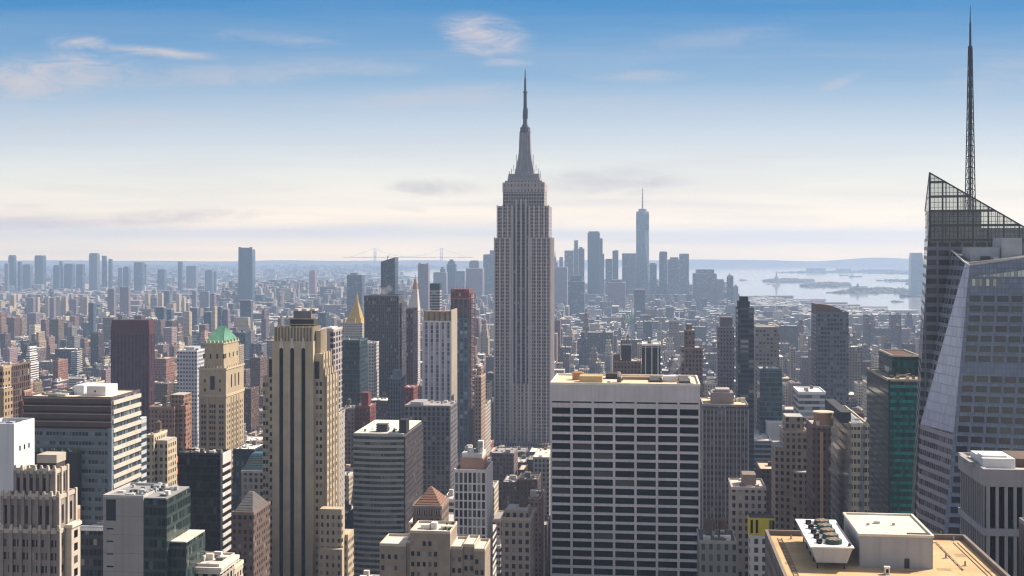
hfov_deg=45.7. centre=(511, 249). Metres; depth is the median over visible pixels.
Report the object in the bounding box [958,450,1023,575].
office building
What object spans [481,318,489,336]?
brick building
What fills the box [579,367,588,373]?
loft building
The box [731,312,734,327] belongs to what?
stone building
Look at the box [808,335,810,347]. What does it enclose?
brick building
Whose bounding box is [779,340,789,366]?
stone building
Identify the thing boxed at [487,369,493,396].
ribbed building
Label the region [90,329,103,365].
brick building
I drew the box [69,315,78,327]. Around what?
brick building
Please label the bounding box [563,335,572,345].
brick building
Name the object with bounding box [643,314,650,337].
brick building
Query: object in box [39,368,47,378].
brick building
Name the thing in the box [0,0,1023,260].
sky
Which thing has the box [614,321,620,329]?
stone building
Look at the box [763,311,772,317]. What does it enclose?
brick building
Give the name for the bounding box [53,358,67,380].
brick building
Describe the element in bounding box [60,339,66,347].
ribbed building
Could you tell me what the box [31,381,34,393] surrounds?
brick building
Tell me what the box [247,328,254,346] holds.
stone building
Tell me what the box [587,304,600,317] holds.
banded building
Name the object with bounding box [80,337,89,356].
brick building
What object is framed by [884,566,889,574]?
roof vent
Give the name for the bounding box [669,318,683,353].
brick building
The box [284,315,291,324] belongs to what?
brick building
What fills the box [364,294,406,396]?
dark slab
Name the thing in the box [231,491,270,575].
mansard block
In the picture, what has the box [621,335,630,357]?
loft building
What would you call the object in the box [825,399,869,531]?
slanted glass block
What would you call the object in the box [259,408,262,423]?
stone building
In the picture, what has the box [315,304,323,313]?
brick building
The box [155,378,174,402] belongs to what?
brick building
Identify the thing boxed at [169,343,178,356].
brick building
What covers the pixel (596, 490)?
window
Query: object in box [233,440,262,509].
glass building
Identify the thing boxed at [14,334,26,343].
banded building
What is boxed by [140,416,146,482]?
building
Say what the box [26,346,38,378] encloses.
banded building
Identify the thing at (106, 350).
brick building
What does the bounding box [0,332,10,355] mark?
brick building
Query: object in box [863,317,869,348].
brick building
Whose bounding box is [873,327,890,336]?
brick building
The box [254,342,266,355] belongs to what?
ribbed building
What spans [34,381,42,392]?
brick building
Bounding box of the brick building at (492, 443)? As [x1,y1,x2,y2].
[491,439,493,449]
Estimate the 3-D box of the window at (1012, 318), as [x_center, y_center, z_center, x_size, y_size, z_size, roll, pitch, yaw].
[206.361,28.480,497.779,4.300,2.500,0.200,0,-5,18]
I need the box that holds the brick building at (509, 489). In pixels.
[503,475,518,510]
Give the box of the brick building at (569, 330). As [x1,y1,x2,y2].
[565,325,573,339]
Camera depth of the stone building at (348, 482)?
864.58 m
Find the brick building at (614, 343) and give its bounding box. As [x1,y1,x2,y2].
[613,334,616,353]
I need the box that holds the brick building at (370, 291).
[367,287,373,294]
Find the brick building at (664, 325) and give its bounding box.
[661,317,667,330]
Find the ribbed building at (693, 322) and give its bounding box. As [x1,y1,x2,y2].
[685,318,696,328]
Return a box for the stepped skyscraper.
[492,70,553,447]
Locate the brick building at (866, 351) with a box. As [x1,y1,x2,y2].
[862,343,871,359]
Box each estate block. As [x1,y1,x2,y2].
[10,295,15,310]
[26,297,35,314]
[27,313,38,335]
[34,297,39,312]
[45,296,50,316]
[49,297,55,318]
[56,297,61,315]
[61,296,67,314]
[69,299,77,314]
[80,297,88,314]
[88,302,95,334]
[108,289,115,316]
[120,287,130,316]
[145,294,149,307]
[150,297,157,308]
[156,307,166,326]
[158,293,163,306]
[164,291,170,306]
[167,309,173,320]
[175,295,180,311]
[182,298,185,312]
[183,311,191,342]
[190,307,198,327]
[192,290,197,306]
[200,291,209,312]
[204,311,211,331]
[210,293,215,310]
[212,306,216,331]
[217,306,223,326]
[223,309,229,329]
[234,317,249,330]
[240,300,252,329]
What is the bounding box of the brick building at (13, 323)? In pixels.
[6,316,20,340]
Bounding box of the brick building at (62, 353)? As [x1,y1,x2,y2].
[55,347,84,370]
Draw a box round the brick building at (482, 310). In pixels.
[480,305,484,313]
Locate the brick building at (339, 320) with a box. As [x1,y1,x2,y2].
[337,317,342,325]
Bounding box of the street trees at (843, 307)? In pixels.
[556,304,907,329]
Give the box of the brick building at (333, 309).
[331,304,346,313]
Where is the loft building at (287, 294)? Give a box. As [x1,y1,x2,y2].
[281,288,292,300]
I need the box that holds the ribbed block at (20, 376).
[0,359,30,417]
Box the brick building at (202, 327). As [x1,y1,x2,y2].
[199,323,212,344]
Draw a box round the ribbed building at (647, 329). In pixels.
[644,320,651,340]
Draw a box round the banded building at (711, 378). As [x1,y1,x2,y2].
[707,376,716,380]
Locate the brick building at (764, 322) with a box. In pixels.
[754,319,767,324]
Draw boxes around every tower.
[0,418,34,492]
[0,451,81,575]
[4,263,8,290]
[8,255,15,288]
[18,261,21,290]
[22,264,32,288]
[35,255,45,288]
[53,265,60,288]
[59,261,62,287]
[64,264,74,287]
[76,264,84,288]
[89,253,99,290]
[102,256,106,287]
[108,259,112,287]
[110,319,154,433]
[118,268,122,287]
[123,266,130,286]
[134,262,144,290]
[145,264,146,285]
[157,269,166,289]
[178,261,182,291]
[178,448,230,551]
[186,266,198,288]
[198,326,244,541]
[205,270,213,292]
[214,271,216,291]
[238,247,254,302]
[263,308,353,575]
[309,270,315,293]
[341,294,363,337]
[342,337,367,406]
[347,273,364,317]
[381,256,397,293]
[388,369,405,419]
[408,275,419,383]
[418,263,429,310]
[422,308,456,400]
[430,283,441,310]
[433,267,447,295]
[447,259,456,293]
[450,286,475,463]
[454,440,492,575]
[456,271,465,288]
[466,268,483,297]
[469,260,478,267]
[475,365,485,448]
[483,250,493,295]
[554,255,557,266]
[554,267,567,305]
[559,257,562,266]
[564,250,573,281]
[568,276,584,315]
[573,240,578,275]
[579,247,584,280]
[588,231,599,296]
[600,238,602,253]
[600,254,603,296]
[605,259,611,294]
[608,279,625,309]
[612,250,617,278]
[622,253,635,297]
[634,289,644,327]
[636,188,648,288]
[649,263,656,293]
[659,252,666,297]
[667,257,678,296]
[679,254,688,293]
[692,269,716,309]
[700,387,748,528]
[716,316,733,392]
[717,279,723,304]
[727,273,732,304]
[733,285,737,304]
[735,296,753,470]
[754,325,778,428]
[757,366,781,432]
[771,413,805,529]
[806,410,833,519]
[811,303,848,407]
[867,349,918,513]
[909,253,922,295]
[911,7,1023,533]
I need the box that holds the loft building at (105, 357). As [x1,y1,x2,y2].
[100,355,110,362]
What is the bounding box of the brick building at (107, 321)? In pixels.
[103,315,117,341]
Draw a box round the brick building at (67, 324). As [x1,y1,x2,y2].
[64,321,72,338]
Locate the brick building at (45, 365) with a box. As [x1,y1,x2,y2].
[38,359,52,372]
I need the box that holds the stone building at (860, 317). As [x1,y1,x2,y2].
[851,315,862,323]
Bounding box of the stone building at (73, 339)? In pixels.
[67,325,79,347]
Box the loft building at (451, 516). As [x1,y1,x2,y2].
[409,513,453,533]
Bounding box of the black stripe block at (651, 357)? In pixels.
[642,341,660,374]
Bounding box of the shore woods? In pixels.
[782,269,921,296]
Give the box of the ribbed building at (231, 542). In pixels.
[230,529,231,552]
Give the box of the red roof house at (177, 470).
[177,456,177,485]
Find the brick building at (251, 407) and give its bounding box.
[244,384,258,434]
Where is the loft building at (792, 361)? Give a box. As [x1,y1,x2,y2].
[789,345,795,380]
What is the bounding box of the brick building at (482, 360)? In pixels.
[479,357,485,372]
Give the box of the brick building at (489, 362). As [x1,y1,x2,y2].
[486,353,493,375]
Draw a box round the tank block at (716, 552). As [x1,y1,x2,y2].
[697,517,735,575]
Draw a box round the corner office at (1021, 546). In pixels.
[1019,518,1023,575]
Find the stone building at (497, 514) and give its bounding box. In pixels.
[493,480,503,534]
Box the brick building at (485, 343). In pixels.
[481,323,489,355]
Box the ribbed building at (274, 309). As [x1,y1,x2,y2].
[271,305,278,315]
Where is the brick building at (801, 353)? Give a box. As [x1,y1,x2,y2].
[796,349,807,368]
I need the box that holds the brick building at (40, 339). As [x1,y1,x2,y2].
[36,331,45,346]
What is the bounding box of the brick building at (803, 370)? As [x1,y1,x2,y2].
[800,356,807,385]
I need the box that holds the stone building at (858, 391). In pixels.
[854,381,861,406]
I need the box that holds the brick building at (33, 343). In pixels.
[25,339,35,359]
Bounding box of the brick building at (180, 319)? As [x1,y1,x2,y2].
[177,316,182,326]
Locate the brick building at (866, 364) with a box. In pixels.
[862,356,870,374]
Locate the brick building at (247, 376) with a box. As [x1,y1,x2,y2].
[244,368,249,385]
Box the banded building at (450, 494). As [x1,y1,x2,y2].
[446,489,453,512]
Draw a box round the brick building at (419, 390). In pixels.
[417,383,421,398]
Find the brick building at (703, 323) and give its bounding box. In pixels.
[700,320,706,333]
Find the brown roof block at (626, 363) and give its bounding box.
[613,344,641,373]
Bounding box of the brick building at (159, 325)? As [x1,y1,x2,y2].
[154,319,164,344]
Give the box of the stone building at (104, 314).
[101,311,112,319]
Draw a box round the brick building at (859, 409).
[857,407,861,412]
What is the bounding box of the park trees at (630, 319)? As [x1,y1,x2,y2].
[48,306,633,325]
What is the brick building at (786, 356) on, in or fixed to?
on the city ground at (631, 332)
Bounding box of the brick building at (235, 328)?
[232,326,238,334]
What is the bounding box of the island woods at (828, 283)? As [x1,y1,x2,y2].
[763,278,850,286]
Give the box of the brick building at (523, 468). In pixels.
[518,464,527,474]
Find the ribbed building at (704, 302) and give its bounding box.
[702,297,706,308]
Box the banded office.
[23,382,140,575]
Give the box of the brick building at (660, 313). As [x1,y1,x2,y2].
[657,309,664,316]
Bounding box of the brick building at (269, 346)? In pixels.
[263,336,273,357]
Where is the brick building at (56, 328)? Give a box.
[49,317,63,347]
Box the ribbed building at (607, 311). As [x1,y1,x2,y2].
[604,306,610,316]
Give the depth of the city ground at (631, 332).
3804.78 m
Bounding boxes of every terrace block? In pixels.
[81,520,102,575]
[486,400,490,455]
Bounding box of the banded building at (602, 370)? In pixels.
[601,365,604,373]
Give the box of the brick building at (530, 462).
[527,455,533,471]
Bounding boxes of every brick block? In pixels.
[20,389,30,417]
[355,391,375,431]
[404,385,417,404]
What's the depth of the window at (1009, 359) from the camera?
496.81 m
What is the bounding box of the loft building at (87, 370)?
[83,365,91,376]
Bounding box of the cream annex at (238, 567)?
[234,558,243,575]
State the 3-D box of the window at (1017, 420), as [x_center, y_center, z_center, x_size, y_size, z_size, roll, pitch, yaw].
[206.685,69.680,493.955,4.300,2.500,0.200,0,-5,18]
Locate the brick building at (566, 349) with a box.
[560,344,571,363]
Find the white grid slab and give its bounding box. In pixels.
[550,371,699,575]
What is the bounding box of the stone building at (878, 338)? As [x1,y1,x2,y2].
[875,336,880,345]
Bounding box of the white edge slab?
[321,325,342,408]
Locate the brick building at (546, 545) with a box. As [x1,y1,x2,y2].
[544,514,549,575]
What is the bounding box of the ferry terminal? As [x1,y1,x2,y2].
[850,283,867,290]
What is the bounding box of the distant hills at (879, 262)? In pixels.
[649,258,908,266]
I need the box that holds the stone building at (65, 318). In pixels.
[60,314,68,321]
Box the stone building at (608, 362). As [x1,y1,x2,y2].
[606,353,610,371]
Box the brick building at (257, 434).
[249,432,262,435]
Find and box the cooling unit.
[795,518,853,568]
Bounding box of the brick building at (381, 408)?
[371,397,387,419]
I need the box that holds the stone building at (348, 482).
[345,464,352,503]
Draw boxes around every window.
[5,505,6,522]
[12,505,13,523]
[19,505,20,523]
[25,505,27,523]
[30,478,32,490]
[32,506,34,523]
[39,506,41,523]
[43,478,45,490]
[46,506,48,523]
[53,506,55,524]
[57,474,58,490]
[62,504,63,522]
[63,472,64,490]
[70,501,71,518]
[74,542,77,550]
[74,567,77,575]
[210,376,214,389]
[269,359,318,378]
[464,473,466,482]
[469,473,471,482]
[473,473,475,482]
[482,473,484,482]
[552,407,569,413]
[552,416,569,422]
[552,425,569,430]
[552,434,569,439]
[552,443,569,448]
[552,452,569,457]
[552,461,569,466]
[552,470,569,475]
[552,478,569,484]
[552,487,569,493]
[552,496,569,502]
[552,505,569,510]
[552,514,569,519]
[552,523,569,528]
[573,401,591,402]
[573,408,591,413]
[573,417,591,422]
[573,425,591,431]
[573,434,591,440]
[573,443,591,449]
[573,452,591,458]
[573,461,591,466]
[573,470,591,475]
[573,479,591,484]
[573,488,591,493]
[573,497,591,502]
[573,506,591,511]
[573,514,591,520]
[573,523,591,529]
[594,408,612,413]
[594,417,612,422]
[594,426,612,431]
[594,435,612,440]
[594,444,612,449]
[594,453,612,458]
[594,461,612,467]
[594,470,612,476]
[594,479,612,485]
[594,488,612,494]
[594,497,612,503]
[594,506,612,511]
[594,515,612,520]
[615,408,633,414]
[615,417,633,423]
[615,426,633,432]
[615,435,633,441]
[615,444,633,449]
[615,453,633,458]
[615,462,633,467]
[615,471,633,476]
[615,480,633,485]
[615,489,633,494]
[615,498,633,503]
[615,507,633,512]
[615,516,633,521]
[637,402,655,403]
[637,409,655,414]
[637,418,655,423]
[637,427,655,432]
[637,435,655,441]
[637,444,655,450]
[637,453,655,459]
[637,462,655,468]
[637,471,655,477]
[637,480,655,486]
[637,489,655,495]
[637,498,655,504]
[637,507,655,513]
[637,516,655,521]
[658,409,676,414]
[658,418,676,423]
[658,427,676,432]
[658,436,676,441]
[658,445,676,450]
[658,454,676,459]
[658,463,676,468]
[658,472,676,477]
[658,481,676,486]
[658,490,676,495]
[658,499,676,504]
[658,508,676,513]
[658,517,676,522]
[680,409,697,415]
[680,418,697,424]
[680,427,697,433]
[680,436,697,442]
[680,445,697,451]
[680,454,697,460]
[680,463,697,469]
[680,472,697,478]
[680,481,697,487]
[680,490,697,496]
[680,499,697,505]
[680,508,697,514]
[680,517,697,523]
[750,520,752,532]
[769,520,771,529]
[772,520,774,529]
[890,462,912,510]
[948,456,959,533]
[956,446,966,451]
[957,436,967,441]
[958,426,968,431]
[959,416,969,421]
[960,406,970,411]
[961,396,971,401]
[962,385,972,391]
[963,375,973,381]
[963,472,963,508]
[965,355,975,361]
[966,345,976,351]
[967,335,977,341]
[968,325,978,331]
[968,476,968,512]
[969,315,979,321]
[970,295,980,301]
[970,305,980,311]
[970,447,980,450]
[971,436,981,442]
[972,426,982,432]
[973,416,983,422]
[974,406,984,412]
[975,396,985,401]
[975,481,975,518]
[976,386,986,391]
[977,376,987,381]
[977,482,977,520]
[979,356,989,361]
[980,346,990,351]
[981,336,991,341]
[982,316,993,321]
[982,326,992,331]
[983,296,994,301]
[983,306,994,311]
[984,447,994,450]
[985,437,995,443]
[986,427,996,432]
[987,417,997,422]
[988,407,998,412]
[989,396,999,402]
[990,386,1000,392]
[990,487,994,526]
[990,537,994,560]
[991,376,1001,382]
[993,356,1003,361]
[994,346,1004,351]
[995,326,1006,331]
[995,336,1005,341]
[996,316,1007,321]
[997,296,1008,301]
[997,306,1008,311]
[999,438,1009,443]
[999,487,1003,527]
[999,537,1003,568]
[1000,427,1010,433]
[1001,417,1011,423]
[1002,407,1012,413]
[1003,397,1013,402]
[1004,387,1014,392]
[1005,377,1015,382]
[1007,356,1017,362]
[1008,346,1018,352]
[1008,487,1012,527]
[1008,537,1012,575]
[1009,326,1020,331]
[1009,336,1019,342]
[1010,316,1021,321]
[1011,296,1022,301]
[1011,306,1022,311]
[1013,438,1023,444]
[1014,428,1023,434]
[1015,418,1023,423]
[1016,408,1023,413]
[1017,397,1023,403]
[1017,487,1021,527]
[1017,538,1018,575]
[1018,387,1023,393]
[1019,377,1023,382]
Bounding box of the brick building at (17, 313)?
[12,310,22,316]
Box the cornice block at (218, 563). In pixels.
[195,551,239,575]
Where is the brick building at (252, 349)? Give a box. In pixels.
[250,342,255,356]
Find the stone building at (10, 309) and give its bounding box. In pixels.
[6,305,13,312]
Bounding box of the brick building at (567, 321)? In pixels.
[562,319,570,325]
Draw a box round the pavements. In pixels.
[564,304,750,357]
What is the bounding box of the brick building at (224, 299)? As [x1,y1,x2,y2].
[219,297,232,305]
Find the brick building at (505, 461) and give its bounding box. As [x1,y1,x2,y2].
[492,446,517,510]
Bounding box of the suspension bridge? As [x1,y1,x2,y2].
[343,248,472,263]
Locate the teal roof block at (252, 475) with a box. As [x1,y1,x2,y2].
[241,451,262,501]
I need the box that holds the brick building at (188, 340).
[184,334,192,345]
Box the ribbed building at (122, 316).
[118,312,126,318]
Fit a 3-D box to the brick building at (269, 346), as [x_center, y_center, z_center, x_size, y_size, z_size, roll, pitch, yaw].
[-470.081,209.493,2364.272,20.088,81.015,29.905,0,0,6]
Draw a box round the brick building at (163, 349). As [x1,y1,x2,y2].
[157,342,168,356]
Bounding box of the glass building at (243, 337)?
[235,330,249,358]
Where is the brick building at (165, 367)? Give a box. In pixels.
[155,353,174,381]
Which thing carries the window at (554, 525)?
in the white grid slab
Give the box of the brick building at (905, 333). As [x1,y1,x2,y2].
[901,327,911,342]
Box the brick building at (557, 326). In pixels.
[554,319,560,362]
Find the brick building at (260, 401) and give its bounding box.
[259,395,262,407]
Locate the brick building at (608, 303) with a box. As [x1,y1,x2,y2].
[602,300,613,310]
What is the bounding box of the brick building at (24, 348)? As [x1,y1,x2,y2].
[21,343,29,359]
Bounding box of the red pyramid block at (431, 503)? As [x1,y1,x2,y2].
[412,486,448,525]
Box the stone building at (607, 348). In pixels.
[604,336,612,371]
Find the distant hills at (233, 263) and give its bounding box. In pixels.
[0,260,418,265]
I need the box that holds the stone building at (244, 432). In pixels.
[244,423,245,442]
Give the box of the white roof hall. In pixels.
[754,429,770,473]
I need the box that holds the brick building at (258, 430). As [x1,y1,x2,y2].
[248,428,262,435]
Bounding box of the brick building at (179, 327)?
[177,321,181,331]
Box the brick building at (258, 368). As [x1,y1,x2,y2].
[250,351,267,394]
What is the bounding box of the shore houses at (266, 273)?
[0,264,917,313]
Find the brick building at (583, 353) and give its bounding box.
[579,330,586,364]
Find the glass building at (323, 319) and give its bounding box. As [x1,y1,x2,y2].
[318,311,328,327]
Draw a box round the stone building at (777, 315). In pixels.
[773,311,780,321]
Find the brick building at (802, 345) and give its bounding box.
[799,333,806,350]
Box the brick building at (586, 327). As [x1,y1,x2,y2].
[582,310,589,337]
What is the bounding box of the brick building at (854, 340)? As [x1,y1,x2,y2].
[852,331,856,344]
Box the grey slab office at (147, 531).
[103,482,204,575]
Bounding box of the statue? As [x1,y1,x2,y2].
[772,271,780,282]
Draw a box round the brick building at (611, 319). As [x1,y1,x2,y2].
[607,315,620,323]
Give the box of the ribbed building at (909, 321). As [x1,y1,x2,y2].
[903,312,914,332]
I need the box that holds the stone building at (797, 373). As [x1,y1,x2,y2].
[787,359,799,381]
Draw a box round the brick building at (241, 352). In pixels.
[239,343,243,362]
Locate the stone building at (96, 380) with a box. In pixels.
[76,375,104,384]
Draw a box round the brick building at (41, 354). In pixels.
[37,349,44,360]
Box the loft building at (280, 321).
[278,315,283,325]
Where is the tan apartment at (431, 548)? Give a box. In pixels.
[380,520,489,575]
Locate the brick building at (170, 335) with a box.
[163,326,176,345]
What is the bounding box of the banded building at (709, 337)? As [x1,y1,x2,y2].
[708,332,711,343]
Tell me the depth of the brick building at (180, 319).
3616.83 m
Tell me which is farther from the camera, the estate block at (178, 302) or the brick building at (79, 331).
the estate block at (178, 302)
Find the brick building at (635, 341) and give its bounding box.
[632,337,641,357]
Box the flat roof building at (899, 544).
[765,512,1009,575]
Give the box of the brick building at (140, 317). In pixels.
[135,315,145,318]
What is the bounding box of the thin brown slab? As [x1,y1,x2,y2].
[406,308,416,385]
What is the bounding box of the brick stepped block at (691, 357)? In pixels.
[680,323,702,396]
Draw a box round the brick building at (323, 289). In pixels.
[320,286,336,296]
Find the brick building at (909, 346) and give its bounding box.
[901,341,914,352]
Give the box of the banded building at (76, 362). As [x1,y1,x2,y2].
[71,348,81,375]
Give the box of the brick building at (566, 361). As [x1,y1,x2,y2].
[563,352,569,373]
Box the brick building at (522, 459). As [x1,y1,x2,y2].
[518,455,527,468]
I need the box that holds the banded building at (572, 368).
[570,364,577,372]
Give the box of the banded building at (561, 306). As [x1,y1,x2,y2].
[557,302,564,315]
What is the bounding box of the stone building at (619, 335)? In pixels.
[617,327,621,340]
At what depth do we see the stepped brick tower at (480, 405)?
1000.72 m
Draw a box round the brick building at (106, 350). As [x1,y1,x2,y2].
[104,346,108,355]
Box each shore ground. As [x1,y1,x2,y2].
[101,267,467,293]
[778,270,913,296]
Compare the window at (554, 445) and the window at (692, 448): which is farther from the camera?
the window at (554, 445)
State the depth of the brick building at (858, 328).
3130.68 m
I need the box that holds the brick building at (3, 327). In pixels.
[0,312,7,333]
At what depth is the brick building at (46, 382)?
1948.56 m
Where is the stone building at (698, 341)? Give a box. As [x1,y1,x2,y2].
[695,337,700,344]
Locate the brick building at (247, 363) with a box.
[244,359,249,367]
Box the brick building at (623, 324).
[621,315,625,336]
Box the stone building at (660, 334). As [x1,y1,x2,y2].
[657,317,662,357]
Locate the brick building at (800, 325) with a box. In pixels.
[797,318,804,337]
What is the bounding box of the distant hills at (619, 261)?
[370,260,658,263]
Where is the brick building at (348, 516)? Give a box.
[345,500,352,528]
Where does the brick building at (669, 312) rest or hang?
on the city ground at (631, 332)
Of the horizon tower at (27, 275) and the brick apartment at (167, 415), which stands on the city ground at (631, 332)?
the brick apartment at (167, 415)
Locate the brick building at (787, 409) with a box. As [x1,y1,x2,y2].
[782,405,792,413]
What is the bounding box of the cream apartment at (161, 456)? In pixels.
[147,420,176,485]
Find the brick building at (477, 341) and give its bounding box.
[473,336,478,353]
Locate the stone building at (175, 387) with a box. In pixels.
[172,382,176,393]
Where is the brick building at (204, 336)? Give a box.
[198,328,207,345]
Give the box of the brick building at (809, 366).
[808,348,810,384]
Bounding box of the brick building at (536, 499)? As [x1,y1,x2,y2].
[528,489,543,575]
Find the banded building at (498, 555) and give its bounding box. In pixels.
[496,535,500,575]
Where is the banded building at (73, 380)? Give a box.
[68,376,93,387]
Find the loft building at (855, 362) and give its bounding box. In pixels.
[849,343,861,391]
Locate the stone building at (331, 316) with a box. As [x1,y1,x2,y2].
[329,313,336,324]
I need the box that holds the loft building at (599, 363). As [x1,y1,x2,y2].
[596,360,604,373]
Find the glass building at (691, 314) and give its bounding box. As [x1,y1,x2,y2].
[688,310,694,318]
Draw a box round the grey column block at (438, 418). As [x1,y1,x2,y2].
[404,399,456,495]
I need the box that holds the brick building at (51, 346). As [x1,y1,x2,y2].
[45,334,56,359]
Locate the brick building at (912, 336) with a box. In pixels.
[908,332,915,342]
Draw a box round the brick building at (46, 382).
[42,375,52,390]
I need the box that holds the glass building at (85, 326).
[83,321,87,336]
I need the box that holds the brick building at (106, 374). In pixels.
[101,367,110,382]
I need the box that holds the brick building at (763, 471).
[756,461,770,513]
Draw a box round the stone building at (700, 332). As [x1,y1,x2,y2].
[692,325,705,343]
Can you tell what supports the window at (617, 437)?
in the white grid slab
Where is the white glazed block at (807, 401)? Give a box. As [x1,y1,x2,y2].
[793,385,825,427]
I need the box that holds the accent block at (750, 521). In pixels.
[728,471,774,575]
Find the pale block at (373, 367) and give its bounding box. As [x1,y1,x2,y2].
[368,340,378,398]
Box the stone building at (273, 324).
[270,320,277,335]
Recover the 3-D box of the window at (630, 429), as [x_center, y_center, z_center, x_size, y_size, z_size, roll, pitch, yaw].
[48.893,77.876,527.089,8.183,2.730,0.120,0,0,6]
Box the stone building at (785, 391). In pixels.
[782,377,791,405]
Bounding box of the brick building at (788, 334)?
[777,322,797,350]
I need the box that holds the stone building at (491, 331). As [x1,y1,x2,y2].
[490,324,493,339]
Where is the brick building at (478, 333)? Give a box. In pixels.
[476,318,480,351]
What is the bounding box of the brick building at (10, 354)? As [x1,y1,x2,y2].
[3,346,17,361]
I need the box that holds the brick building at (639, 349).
[637,338,644,357]
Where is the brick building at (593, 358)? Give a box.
[589,346,598,373]
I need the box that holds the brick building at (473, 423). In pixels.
[473,394,473,447]
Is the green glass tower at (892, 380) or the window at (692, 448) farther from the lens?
the green glass tower at (892, 380)
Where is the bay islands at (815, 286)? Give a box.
[762,280,844,286]
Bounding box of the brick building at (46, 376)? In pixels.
[41,371,73,380]
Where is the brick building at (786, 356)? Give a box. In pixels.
[785,353,788,375]
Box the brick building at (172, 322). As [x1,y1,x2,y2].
[166,319,176,326]
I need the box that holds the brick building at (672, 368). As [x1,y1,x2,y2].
[668,355,677,374]
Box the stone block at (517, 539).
[501,497,534,575]
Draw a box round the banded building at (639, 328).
[637,319,642,335]
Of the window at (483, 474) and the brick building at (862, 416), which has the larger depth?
the brick building at (862, 416)
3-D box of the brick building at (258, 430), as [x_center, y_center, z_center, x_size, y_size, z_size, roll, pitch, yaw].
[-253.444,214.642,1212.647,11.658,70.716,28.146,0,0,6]
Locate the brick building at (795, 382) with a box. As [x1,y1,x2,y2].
[788,379,800,405]
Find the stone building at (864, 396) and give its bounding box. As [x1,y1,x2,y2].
[862,380,866,415]
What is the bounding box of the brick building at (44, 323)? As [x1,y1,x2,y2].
[40,317,48,336]
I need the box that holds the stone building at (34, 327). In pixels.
[29,322,40,342]
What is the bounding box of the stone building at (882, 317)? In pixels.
[878,313,886,321]
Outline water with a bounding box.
[163,264,921,313]
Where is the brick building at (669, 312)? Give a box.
[666,307,673,318]
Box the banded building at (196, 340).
[193,334,198,345]
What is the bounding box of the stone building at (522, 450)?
[517,446,527,456]
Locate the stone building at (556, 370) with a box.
[554,368,564,375]
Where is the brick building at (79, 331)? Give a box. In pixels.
[77,328,102,334]
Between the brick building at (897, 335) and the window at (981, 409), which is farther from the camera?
the brick building at (897, 335)
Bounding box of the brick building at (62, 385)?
[52,383,66,388]
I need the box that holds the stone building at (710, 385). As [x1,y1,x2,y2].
[705,377,716,396]
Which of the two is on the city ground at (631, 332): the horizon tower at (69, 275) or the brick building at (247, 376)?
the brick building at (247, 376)
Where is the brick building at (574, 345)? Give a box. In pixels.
[572,340,576,353]
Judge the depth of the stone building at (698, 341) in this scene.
2416.82 m
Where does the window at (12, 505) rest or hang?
in the ornate tower at (40, 522)
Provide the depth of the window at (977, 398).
499.18 m
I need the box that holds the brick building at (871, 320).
[869,313,874,332]
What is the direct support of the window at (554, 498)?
in the white grid slab
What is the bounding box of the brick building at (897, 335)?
[894,324,900,348]
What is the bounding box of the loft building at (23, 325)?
[19,315,26,335]
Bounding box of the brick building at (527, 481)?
[517,471,540,503]
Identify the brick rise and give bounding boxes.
[342,398,354,467]
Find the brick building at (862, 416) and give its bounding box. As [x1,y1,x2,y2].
[857,412,866,421]
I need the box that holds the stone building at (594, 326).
[589,322,599,330]
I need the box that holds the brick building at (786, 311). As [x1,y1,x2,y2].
[783,308,791,318]
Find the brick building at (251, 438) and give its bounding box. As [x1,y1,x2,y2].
[246,435,262,442]
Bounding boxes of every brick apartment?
[149,392,191,455]
[181,403,189,450]
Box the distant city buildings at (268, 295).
[0,279,920,575]
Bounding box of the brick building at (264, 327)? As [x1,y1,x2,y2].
[261,307,268,340]
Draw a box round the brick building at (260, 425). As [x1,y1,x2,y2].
[257,421,262,429]
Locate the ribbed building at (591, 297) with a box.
[585,293,601,305]
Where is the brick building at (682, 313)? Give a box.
[680,311,687,317]
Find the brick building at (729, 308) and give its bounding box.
[724,304,735,313]
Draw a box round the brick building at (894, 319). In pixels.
[889,313,900,341]
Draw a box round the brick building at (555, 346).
[554,332,557,364]
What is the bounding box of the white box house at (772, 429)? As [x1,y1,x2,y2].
[765,419,781,440]
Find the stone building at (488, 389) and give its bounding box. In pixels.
[486,380,491,438]
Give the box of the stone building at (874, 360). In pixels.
[871,345,878,367]
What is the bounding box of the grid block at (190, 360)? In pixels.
[177,346,204,447]
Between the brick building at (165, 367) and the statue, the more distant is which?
the statue
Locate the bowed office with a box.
[353,418,422,575]
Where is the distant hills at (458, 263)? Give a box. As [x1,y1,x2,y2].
[398,261,618,267]
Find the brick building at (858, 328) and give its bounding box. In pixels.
[853,323,862,338]
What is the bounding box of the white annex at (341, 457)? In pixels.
[339,409,344,506]
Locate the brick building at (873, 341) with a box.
[871,332,876,345]
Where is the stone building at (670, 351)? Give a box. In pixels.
[665,335,675,366]
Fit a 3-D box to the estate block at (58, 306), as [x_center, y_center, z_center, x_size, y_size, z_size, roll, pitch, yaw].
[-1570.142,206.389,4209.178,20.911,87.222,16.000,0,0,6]
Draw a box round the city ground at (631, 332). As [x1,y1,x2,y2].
[620,303,810,355]
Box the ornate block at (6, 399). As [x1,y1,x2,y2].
[0,365,12,417]
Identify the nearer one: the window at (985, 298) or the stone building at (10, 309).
the window at (985, 298)
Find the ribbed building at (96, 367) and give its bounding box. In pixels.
[92,362,101,376]
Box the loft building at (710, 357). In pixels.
[705,352,715,371]
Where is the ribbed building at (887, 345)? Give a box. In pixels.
[884,340,890,348]
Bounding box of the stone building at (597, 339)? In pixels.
[587,329,612,364]
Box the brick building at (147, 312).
[140,308,153,316]
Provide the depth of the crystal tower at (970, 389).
507.62 m

